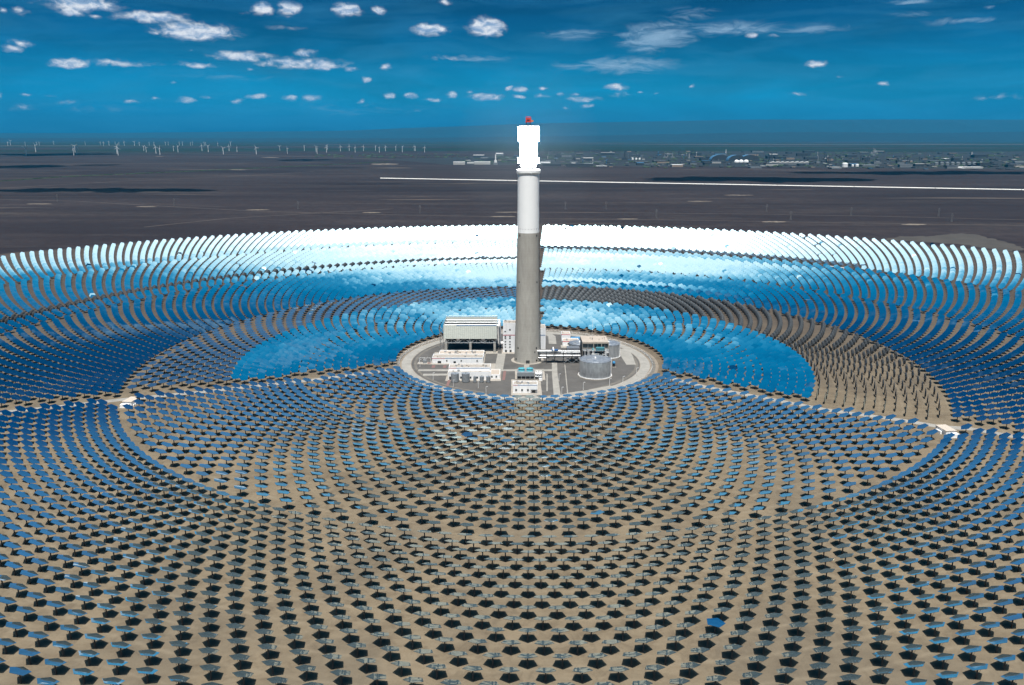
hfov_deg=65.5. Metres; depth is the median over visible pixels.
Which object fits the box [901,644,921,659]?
heliostat
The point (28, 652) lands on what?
heliostat
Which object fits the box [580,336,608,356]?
steam generator building
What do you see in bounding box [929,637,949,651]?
heliostat
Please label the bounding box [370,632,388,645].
heliostat
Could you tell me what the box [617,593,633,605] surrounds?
heliostat
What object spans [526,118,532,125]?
maintenance crane
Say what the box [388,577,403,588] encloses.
heliostat
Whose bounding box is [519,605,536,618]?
heliostat
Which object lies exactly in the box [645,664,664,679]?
heliostat
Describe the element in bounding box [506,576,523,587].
heliostat
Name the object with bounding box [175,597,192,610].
heliostat
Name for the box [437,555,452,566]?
heliostat
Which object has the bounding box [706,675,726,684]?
heliostat
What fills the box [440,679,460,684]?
heliostat
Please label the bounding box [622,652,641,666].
heliostat
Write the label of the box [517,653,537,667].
heliostat
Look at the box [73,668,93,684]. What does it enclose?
heliostat
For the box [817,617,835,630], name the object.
heliostat
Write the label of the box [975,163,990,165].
industrial building
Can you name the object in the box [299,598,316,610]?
heliostat
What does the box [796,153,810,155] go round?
industrial building
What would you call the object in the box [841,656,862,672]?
heliostat
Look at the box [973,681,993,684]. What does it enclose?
heliostat
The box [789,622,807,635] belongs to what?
heliostat
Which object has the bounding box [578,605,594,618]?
heliostat
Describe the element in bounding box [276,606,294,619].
heliostat
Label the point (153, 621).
heliostat
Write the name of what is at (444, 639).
heliostat
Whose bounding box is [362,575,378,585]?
heliostat
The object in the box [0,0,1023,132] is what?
sky
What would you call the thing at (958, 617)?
heliostat
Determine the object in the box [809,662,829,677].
heliostat
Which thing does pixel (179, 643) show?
heliostat
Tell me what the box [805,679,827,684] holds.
heliostat
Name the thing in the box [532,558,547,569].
heliostat
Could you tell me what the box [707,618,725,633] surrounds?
heliostat
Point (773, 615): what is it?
heliostat
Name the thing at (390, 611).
heliostat
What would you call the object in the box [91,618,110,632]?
heliostat
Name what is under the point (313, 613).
heliostat
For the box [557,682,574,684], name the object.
heliostat
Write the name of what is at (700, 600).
heliostat
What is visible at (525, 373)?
cooling tower
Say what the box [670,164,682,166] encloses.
industrial building
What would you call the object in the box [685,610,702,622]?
heliostat
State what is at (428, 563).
heliostat
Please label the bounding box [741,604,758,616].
heliostat
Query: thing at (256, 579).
heliostat
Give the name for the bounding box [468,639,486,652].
heliostat
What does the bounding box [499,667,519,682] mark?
heliostat
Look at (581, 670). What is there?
heliostat
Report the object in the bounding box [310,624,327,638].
heliostat
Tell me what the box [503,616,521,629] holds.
heliostat
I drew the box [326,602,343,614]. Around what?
heliostat
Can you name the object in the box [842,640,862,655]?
heliostat
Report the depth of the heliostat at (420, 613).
353.41 m
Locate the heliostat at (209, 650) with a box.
[199,647,218,662]
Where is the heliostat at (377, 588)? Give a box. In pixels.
[369,585,384,597]
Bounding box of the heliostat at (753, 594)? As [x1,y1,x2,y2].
[745,592,761,603]
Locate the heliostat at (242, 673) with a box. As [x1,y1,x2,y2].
[232,670,253,684]
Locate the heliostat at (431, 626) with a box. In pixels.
[424,624,441,637]
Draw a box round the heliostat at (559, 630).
[551,628,568,641]
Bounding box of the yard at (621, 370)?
[412,334,639,395]
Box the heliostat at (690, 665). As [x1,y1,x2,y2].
[681,662,700,677]
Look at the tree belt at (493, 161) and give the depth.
6844.28 m
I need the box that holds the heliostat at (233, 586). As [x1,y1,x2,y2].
[224,584,241,595]
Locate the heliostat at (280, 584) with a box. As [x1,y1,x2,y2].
[272,582,288,593]
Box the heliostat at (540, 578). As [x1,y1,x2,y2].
[533,576,549,587]
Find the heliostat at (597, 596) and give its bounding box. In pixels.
[590,594,605,606]
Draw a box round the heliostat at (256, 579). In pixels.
[248,577,264,588]
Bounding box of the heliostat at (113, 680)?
[102,677,124,684]
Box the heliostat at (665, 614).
[656,612,673,625]
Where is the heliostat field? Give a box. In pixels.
[0,224,1023,684]
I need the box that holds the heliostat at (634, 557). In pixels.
[627,555,641,567]
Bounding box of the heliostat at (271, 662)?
[261,659,281,674]
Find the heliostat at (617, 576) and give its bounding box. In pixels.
[610,574,626,586]
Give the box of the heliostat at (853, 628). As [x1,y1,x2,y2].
[843,625,862,639]
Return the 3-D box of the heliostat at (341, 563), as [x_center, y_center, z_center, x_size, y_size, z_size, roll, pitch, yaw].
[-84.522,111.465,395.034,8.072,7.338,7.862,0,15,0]
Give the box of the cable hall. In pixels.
[439,350,483,353]
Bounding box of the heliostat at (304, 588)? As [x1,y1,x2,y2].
[296,586,313,597]
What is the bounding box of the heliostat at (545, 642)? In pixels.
[534,640,553,654]
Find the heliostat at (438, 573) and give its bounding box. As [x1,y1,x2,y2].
[430,572,445,583]
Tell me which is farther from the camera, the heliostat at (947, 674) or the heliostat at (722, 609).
the heliostat at (722, 609)
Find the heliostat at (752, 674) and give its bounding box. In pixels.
[741,671,762,684]
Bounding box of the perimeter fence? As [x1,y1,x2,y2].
[400,329,652,399]
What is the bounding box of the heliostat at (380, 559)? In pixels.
[375,557,389,567]
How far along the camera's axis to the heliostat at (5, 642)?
334.07 m
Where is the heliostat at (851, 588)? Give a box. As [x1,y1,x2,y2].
[842,586,859,598]
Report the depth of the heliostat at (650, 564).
393.20 m
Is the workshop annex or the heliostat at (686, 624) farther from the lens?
the workshop annex
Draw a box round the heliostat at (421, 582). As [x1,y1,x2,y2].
[412,580,428,592]
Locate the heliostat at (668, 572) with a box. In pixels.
[661,571,675,583]
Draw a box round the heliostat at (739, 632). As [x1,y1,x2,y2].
[730,630,748,644]
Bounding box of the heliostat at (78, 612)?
[68,609,86,623]
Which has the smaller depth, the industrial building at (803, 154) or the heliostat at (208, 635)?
the heliostat at (208, 635)
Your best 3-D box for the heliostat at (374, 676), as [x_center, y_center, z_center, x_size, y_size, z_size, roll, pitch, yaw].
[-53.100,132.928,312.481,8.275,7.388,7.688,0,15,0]
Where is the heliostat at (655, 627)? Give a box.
[646,625,663,638]
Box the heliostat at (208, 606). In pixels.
[199,603,217,616]
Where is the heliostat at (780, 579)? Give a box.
[772,577,789,587]
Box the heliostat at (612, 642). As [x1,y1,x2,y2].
[602,639,620,653]
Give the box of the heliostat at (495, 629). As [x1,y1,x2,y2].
[486,627,504,640]
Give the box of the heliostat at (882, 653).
[872,650,892,665]
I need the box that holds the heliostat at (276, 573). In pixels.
[270,571,286,581]
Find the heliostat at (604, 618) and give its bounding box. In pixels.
[595,615,613,628]
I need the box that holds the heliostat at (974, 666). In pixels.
[966,662,987,678]
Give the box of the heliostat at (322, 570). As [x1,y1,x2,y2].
[314,568,329,578]
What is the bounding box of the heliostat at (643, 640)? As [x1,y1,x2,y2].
[635,638,653,652]
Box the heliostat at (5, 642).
[0,638,15,653]
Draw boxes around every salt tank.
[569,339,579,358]
[578,354,611,379]
[606,339,619,358]
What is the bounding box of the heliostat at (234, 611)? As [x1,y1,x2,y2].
[225,609,242,622]
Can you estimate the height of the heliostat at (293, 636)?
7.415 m
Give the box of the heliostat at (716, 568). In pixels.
[709,566,723,575]
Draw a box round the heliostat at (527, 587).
[519,585,536,597]
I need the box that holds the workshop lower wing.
[448,370,489,379]
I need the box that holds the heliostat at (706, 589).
[698,587,714,598]
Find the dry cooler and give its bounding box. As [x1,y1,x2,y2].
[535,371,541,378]
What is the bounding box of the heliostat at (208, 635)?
[198,632,217,646]
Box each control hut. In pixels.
[119,396,138,408]
[935,424,958,438]
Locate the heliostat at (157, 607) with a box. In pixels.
[148,604,166,617]
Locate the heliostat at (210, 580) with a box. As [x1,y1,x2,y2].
[202,578,219,590]
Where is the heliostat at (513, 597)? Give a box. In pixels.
[505,595,522,607]
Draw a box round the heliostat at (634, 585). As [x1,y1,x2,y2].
[627,583,643,595]
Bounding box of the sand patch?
[39,156,925,224]
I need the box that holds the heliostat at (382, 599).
[375,597,391,609]
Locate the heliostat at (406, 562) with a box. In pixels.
[398,560,413,572]
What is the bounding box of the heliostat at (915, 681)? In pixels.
[905,678,926,684]
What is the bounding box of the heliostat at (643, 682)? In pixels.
[632,680,652,684]
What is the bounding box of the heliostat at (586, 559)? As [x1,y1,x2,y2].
[580,558,595,569]
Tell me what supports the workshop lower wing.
on the yard at (621, 370)
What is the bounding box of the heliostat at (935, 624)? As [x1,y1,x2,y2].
[925,621,944,636]
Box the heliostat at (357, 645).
[347,642,365,656]
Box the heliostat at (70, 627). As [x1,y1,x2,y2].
[60,624,80,639]
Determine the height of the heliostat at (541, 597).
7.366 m
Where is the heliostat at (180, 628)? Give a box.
[170,625,189,639]
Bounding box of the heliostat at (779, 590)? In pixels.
[770,588,787,599]
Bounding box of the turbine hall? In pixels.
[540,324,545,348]
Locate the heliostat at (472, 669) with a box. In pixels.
[462,666,482,680]
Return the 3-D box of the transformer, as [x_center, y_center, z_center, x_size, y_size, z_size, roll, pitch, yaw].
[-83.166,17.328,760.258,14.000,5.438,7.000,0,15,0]
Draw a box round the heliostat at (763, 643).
[755,640,773,655]
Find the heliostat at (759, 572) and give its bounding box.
[751,570,768,580]
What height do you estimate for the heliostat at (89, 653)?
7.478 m
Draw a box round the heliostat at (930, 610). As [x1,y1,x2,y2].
[921,607,939,621]
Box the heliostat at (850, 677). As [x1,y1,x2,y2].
[839,673,861,684]
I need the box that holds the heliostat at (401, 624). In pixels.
[392,621,409,635]
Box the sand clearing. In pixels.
[885,233,1023,250]
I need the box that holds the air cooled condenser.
[440,316,502,351]
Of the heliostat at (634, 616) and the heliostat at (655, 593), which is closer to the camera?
the heliostat at (634, 616)
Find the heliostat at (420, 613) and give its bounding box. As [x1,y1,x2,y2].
[412,611,429,624]
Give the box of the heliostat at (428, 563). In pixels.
[421,562,437,574]
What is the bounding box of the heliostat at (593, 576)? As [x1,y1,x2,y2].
[584,575,600,587]
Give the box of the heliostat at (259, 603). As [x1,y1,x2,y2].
[250,601,267,614]
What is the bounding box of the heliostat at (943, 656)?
[933,653,953,668]
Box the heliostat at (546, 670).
[536,667,555,682]
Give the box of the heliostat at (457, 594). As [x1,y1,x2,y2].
[449,592,466,605]
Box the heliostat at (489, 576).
[481,575,496,586]
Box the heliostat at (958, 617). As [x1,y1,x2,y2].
[949,614,968,628]
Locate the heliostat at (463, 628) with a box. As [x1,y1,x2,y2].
[455,626,472,639]
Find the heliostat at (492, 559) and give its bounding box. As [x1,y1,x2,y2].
[485,558,500,568]
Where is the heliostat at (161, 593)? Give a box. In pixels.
[152,591,168,604]
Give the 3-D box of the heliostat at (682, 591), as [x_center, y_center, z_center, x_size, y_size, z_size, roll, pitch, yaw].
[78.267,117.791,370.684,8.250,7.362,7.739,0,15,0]
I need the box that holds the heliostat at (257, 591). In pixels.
[249,589,266,600]
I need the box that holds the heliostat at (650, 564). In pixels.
[643,563,658,575]
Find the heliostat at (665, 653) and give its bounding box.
[657,650,676,664]
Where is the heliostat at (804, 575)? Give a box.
[795,573,812,583]
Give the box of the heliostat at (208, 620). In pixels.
[198,617,216,631]
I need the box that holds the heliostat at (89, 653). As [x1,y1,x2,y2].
[79,650,99,665]
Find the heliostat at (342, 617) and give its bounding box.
[332,615,350,628]
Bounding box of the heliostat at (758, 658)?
[749,655,768,670]
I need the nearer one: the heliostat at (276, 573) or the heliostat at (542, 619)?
the heliostat at (542, 619)
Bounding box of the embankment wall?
[389,178,1023,189]
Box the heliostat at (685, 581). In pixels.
[679,579,694,589]
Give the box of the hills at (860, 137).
[0,132,1023,141]
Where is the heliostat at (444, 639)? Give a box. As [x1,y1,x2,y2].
[434,637,453,651]
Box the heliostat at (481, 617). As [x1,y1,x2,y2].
[472,615,490,628]
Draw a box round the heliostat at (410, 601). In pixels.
[403,599,419,612]
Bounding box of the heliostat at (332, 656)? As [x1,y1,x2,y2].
[322,653,341,668]
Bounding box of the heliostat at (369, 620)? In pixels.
[362,618,379,632]
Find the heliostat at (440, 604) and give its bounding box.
[431,602,448,614]
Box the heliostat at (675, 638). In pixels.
[667,636,685,650]
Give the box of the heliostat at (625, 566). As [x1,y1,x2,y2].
[619,565,633,576]
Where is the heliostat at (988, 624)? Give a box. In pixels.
[979,621,999,636]
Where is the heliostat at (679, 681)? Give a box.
[670,678,689,684]
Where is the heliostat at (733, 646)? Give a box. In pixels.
[723,644,741,658]
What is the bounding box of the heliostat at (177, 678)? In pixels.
[168,675,189,684]
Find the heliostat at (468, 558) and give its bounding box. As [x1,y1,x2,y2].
[461,556,476,567]
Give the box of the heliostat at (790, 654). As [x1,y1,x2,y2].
[781,651,800,666]
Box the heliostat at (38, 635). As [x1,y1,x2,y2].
[28,631,48,646]
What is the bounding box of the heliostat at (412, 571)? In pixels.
[405,570,420,580]
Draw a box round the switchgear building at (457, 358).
[432,354,483,362]
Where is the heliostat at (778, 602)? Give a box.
[767,600,785,612]
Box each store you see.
[561,331,569,340]
[562,338,578,345]
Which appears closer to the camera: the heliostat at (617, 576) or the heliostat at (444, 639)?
the heliostat at (444, 639)
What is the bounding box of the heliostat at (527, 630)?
[518,628,536,641]
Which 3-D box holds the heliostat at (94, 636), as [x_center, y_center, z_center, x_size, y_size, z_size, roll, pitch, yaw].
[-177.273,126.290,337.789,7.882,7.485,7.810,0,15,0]
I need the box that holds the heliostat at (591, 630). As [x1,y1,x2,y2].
[582,628,600,641]
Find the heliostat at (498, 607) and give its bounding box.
[490,605,507,617]
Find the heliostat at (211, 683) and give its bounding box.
[201,682,222,684]
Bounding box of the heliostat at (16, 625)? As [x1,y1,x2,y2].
[5,622,25,636]
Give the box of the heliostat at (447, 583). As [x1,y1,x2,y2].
[439,582,455,594]
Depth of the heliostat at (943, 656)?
324.13 m
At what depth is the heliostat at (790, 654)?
325.76 m
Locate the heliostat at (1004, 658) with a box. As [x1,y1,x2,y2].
[993,654,1014,669]
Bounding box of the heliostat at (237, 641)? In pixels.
[227,638,246,652]
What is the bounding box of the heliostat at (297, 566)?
[291,564,307,574]
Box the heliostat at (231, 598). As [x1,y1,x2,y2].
[225,596,241,608]
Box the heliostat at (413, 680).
[403,677,423,684]
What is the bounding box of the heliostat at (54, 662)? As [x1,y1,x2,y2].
[45,658,66,674]
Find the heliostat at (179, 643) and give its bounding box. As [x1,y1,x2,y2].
[169,640,189,655]
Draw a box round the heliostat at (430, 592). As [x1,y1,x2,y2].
[422,591,438,603]
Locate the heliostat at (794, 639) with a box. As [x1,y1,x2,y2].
[785,636,805,650]
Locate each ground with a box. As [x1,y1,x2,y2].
[0,142,1023,684]
[391,151,1023,169]
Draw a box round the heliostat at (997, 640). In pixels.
[986,637,1007,652]
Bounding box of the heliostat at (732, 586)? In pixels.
[724,584,740,594]
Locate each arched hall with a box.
[709,154,727,160]
[726,155,745,160]
[743,155,759,160]
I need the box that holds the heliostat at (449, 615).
[442,613,460,626]
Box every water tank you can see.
[451,372,458,381]
[462,372,469,382]
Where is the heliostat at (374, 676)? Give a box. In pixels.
[366,673,385,684]
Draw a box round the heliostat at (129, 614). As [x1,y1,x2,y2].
[120,611,138,624]
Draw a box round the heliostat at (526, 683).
[518,682,536,684]
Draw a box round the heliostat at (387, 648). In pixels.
[380,645,398,660]
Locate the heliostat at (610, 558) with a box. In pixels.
[603,557,618,568]
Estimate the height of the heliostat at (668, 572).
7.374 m
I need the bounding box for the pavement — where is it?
[431,345,566,394]
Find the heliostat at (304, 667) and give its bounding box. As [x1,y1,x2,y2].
[295,664,315,680]
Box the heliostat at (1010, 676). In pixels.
[1000,672,1023,684]
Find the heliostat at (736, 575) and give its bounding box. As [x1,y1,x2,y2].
[728,573,744,583]
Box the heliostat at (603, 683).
[594,682,613,684]
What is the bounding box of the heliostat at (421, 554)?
[414,553,429,564]
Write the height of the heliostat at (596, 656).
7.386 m
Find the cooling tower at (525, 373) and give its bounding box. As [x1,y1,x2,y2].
[517,367,534,378]
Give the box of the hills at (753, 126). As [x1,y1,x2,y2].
[0,119,1023,137]
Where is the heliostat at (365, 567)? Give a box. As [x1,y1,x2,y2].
[358,565,372,574]
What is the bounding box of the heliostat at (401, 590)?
[395,588,411,600]
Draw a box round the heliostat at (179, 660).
[168,657,188,672]
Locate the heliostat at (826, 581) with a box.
[818,579,835,590]
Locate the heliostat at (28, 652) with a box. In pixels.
[19,648,40,664]
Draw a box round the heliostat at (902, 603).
[893,600,911,613]
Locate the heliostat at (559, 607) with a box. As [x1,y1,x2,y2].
[548,605,566,618]
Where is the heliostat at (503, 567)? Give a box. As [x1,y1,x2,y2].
[496,566,511,578]
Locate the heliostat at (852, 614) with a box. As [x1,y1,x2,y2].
[844,612,862,625]
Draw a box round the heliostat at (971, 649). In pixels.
[960,645,981,660]
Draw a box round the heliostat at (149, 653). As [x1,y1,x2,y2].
[139,649,158,664]
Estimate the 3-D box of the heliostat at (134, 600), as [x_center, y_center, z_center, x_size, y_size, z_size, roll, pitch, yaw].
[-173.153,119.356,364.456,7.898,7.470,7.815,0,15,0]
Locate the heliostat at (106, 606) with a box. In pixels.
[97,603,115,617]
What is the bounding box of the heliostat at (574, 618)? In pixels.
[565,616,582,629]
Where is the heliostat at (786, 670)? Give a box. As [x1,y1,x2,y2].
[776,667,796,682]
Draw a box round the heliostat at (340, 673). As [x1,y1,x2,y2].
[331,669,349,684]
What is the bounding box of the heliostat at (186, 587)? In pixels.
[177,585,194,597]
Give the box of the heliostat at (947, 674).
[936,671,958,684]
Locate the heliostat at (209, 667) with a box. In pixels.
[200,664,220,679]
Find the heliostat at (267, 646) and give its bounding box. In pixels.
[257,643,276,658]
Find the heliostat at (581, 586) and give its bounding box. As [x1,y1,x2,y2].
[573,585,590,597]
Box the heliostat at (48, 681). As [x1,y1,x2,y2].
[37,677,59,684]
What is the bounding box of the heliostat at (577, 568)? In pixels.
[570,567,585,578]
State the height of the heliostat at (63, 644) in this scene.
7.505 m
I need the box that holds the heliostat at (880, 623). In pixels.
[871,620,889,634]
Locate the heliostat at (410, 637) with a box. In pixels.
[403,635,420,648]
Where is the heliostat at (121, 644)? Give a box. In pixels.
[111,641,130,656]
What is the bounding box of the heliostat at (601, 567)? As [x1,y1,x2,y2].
[594,566,610,577]
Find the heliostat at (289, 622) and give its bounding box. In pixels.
[280,620,297,633]
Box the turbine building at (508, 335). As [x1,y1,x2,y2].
[503,320,515,351]
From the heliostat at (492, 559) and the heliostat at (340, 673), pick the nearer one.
the heliostat at (340, 673)
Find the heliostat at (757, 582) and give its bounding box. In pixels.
[749,580,765,591]
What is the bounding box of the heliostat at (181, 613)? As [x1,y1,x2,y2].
[172,611,190,624]
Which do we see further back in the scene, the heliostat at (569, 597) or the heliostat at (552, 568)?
the heliostat at (552, 568)
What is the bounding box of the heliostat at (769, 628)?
[760,626,778,640]
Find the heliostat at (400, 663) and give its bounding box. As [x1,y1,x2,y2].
[391,661,410,675]
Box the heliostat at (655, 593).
[645,591,660,603]
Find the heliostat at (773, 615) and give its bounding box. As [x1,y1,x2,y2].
[764,613,782,625]
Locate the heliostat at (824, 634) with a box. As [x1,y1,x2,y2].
[815,631,834,645]
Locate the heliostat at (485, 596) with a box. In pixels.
[477,594,494,606]
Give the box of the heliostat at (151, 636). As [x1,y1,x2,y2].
[141,633,161,648]
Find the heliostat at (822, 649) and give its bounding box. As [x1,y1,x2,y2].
[813,646,832,661]
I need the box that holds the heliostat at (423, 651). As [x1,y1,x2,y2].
[413,649,432,663]
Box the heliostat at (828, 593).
[818,591,835,603]
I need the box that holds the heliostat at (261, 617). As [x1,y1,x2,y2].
[252,614,269,628]
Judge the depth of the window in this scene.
749.55 m
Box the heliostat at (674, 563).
[667,561,682,573]
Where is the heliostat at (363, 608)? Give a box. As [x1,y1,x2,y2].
[354,605,371,618]
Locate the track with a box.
[6,151,1023,226]
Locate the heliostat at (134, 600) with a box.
[125,597,143,610]
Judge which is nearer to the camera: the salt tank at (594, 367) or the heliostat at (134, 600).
the heliostat at (134, 600)
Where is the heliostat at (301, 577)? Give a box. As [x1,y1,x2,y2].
[294,575,309,585]
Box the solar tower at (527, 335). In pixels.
[511,125,543,364]
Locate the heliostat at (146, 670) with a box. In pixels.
[136,667,157,682]
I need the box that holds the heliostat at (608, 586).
[600,584,617,596]
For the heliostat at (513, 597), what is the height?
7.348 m
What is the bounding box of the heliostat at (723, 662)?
[715,659,735,674]
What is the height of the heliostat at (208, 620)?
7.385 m
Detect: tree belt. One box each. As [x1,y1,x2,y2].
[456,156,517,163]
[542,151,1022,167]
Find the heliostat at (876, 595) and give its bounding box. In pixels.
[867,593,884,606]
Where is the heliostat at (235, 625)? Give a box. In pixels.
[225,623,244,637]
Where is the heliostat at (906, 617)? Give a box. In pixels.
[896,614,915,628]
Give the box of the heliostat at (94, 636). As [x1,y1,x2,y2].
[85,633,103,648]
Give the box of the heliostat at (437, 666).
[426,663,445,678]
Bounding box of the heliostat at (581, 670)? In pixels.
[572,667,592,682]
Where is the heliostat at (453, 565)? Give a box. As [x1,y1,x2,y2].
[445,564,461,575]
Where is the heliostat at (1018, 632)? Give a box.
[1011,629,1023,643]
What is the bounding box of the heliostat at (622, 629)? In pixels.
[614,627,632,640]
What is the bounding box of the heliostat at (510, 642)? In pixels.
[501,640,520,654]
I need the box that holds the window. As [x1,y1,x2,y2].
[583,344,592,347]
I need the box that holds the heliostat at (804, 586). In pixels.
[795,584,811,595]
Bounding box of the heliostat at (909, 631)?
[899,628,918,643]
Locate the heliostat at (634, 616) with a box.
[626,614,643,627]
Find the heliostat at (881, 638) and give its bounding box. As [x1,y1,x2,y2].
[872,635,891,649]
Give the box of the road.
[0,332,1023,438]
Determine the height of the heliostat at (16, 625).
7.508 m
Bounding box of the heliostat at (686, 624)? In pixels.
[677,622,694,636]
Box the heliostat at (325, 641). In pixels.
[315,638,333,652]
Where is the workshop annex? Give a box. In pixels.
[490,369,499,378]
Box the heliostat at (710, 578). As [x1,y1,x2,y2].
[704,576,719,586]
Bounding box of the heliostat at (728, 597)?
[719,595,736,606]
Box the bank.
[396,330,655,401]
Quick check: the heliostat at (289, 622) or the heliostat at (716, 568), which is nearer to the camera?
the heliostat at (289, 622)
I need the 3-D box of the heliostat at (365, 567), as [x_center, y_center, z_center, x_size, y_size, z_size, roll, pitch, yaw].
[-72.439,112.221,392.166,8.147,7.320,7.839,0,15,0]
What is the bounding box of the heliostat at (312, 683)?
[302,682,323,684]
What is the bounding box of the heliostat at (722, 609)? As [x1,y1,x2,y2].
[713,607,731,619]
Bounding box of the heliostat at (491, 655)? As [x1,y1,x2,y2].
[482,652,501,667]
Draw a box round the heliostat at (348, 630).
[339,628,357,642]
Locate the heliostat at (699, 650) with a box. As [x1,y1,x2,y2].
[691,647,709,661]
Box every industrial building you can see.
[453,162,464,164]
[473,155,483,157]
[474,161,489,164]
[542,164,560,165]
[565,164,589,166]
[601,152,614,154]
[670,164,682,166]
[763,163,777,165]
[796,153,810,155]
[802,150,814,152]
[845,160,859,161]
[859,164,874,165]
[897,164,912,166]
[913,163,923,165]
[945,166,957,168]
[970,155,987,157]
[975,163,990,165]
[1005,164,1015,166]
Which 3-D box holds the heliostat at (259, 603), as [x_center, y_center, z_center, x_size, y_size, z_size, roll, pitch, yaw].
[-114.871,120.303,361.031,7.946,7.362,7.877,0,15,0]
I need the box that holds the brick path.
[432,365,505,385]
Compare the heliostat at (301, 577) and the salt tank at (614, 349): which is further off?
the salt tank at (614, 349)
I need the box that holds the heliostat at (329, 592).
[321,590,338,602]
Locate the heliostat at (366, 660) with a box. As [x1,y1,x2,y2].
[356,657,374,672]
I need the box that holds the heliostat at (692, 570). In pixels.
[685,568,700,578]
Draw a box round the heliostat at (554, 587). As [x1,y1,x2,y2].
[546,585,562,597]
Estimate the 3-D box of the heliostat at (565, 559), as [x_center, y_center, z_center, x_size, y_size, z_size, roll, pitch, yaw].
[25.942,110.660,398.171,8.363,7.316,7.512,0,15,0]
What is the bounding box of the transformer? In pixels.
[417,359,431,363]
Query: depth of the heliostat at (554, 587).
374.55 m
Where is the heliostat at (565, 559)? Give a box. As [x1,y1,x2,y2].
[556,558,571,569]
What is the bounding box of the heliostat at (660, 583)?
[653,581,669,591]
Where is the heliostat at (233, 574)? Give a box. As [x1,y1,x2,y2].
[226,572,241,583]
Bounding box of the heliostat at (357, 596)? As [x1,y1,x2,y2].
[348,594,364,605]
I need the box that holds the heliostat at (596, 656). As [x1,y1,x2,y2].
[588,653,607,667]
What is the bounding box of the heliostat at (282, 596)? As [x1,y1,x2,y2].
[274,594,290,605]
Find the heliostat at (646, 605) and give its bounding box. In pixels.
[636,602,653,615]
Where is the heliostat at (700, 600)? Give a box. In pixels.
[692,598,709,610]
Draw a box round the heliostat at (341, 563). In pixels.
[333,561,349,571]
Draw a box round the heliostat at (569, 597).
[561,595,577,607]
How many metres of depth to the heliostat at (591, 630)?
341.69 m
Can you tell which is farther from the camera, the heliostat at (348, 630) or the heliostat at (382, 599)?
the heliostat at (382, 599)
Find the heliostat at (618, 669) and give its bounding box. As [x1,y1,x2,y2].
[609,666,628,681]
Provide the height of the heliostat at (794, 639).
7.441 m
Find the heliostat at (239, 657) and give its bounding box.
[229,653,249,669]
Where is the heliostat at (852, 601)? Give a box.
[843,599,861,611]
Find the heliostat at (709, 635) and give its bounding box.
[699,633,717,647]
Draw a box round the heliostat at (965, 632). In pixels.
[955,629,975,644]
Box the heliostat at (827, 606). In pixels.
[817,604,836,616]
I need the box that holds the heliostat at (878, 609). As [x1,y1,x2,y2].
[869,606,887,619]
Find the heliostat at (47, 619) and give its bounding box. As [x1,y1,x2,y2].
[37,615,56,630]
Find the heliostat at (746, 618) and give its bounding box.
[736,616,753,629]
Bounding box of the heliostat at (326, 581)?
[318,579,333,589]
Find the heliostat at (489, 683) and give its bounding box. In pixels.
[478,681,498,684]
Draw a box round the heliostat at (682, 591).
[672,589,687,600]
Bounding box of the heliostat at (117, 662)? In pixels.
[106,658,127,674]
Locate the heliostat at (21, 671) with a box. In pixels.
[9,666,30,683]
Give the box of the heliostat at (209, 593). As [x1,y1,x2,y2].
[200,590,217,603]
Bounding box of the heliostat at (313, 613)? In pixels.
[304,611,321,624]
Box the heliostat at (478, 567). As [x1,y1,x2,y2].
[471,565,486,577]
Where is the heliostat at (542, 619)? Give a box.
[534,617,551,629]
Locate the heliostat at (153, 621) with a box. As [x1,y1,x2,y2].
[145,618,163,632]
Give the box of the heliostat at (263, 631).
[254,628,272,643]
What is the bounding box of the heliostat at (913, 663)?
[904,660,924,676]
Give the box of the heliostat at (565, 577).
[559,576,575,587]
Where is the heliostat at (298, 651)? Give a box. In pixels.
[289,649,308,663]
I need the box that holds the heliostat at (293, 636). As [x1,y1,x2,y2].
[284,633,302,648]
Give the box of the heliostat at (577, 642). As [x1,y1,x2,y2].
[568,640,586,654]
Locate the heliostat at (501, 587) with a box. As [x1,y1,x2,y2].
[492,585,508,596]
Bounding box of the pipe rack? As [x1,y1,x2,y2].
[537,346,580,363]
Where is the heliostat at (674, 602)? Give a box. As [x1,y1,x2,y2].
[664,600,681,613]
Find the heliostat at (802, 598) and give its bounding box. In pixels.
[793,596,810,607]
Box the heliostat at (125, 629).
[115,625,134,640]
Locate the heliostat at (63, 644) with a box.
[53,641,72,656]
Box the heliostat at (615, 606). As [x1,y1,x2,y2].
[607,604,623,617]
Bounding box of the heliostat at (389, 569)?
[381,567,396,577]
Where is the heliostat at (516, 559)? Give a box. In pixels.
[508,558,523,569]
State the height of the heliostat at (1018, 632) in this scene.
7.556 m
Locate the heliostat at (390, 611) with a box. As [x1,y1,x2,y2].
[383,609,400,622]
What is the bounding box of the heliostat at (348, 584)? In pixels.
[342,582,358,593]
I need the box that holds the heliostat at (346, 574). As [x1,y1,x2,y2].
[338,572,353,582]
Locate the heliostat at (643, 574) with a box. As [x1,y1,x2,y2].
[636,572,650,583]
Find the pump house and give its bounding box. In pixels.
[513,381,537,392]
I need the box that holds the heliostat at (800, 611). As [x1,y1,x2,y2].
[792,608,810,621]
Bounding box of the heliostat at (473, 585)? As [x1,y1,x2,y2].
[466,583,482,595]
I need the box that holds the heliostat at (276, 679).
[267,676,287,684]
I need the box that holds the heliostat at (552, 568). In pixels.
[545,567,560,578]
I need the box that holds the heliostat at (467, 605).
[460,603,477,616]
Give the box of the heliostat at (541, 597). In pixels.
[533,595,550,607]
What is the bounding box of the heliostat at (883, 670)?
[872,667,893,683]
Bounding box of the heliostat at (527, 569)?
[520,567,535,578]
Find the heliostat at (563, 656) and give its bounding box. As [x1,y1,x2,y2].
[553,653,572,668]
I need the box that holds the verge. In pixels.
[393,330,658,402]
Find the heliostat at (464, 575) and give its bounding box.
[456,573,470,585]
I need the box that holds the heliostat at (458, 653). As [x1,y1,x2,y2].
[448,651,467,665]
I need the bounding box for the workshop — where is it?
[449,364,490,373]

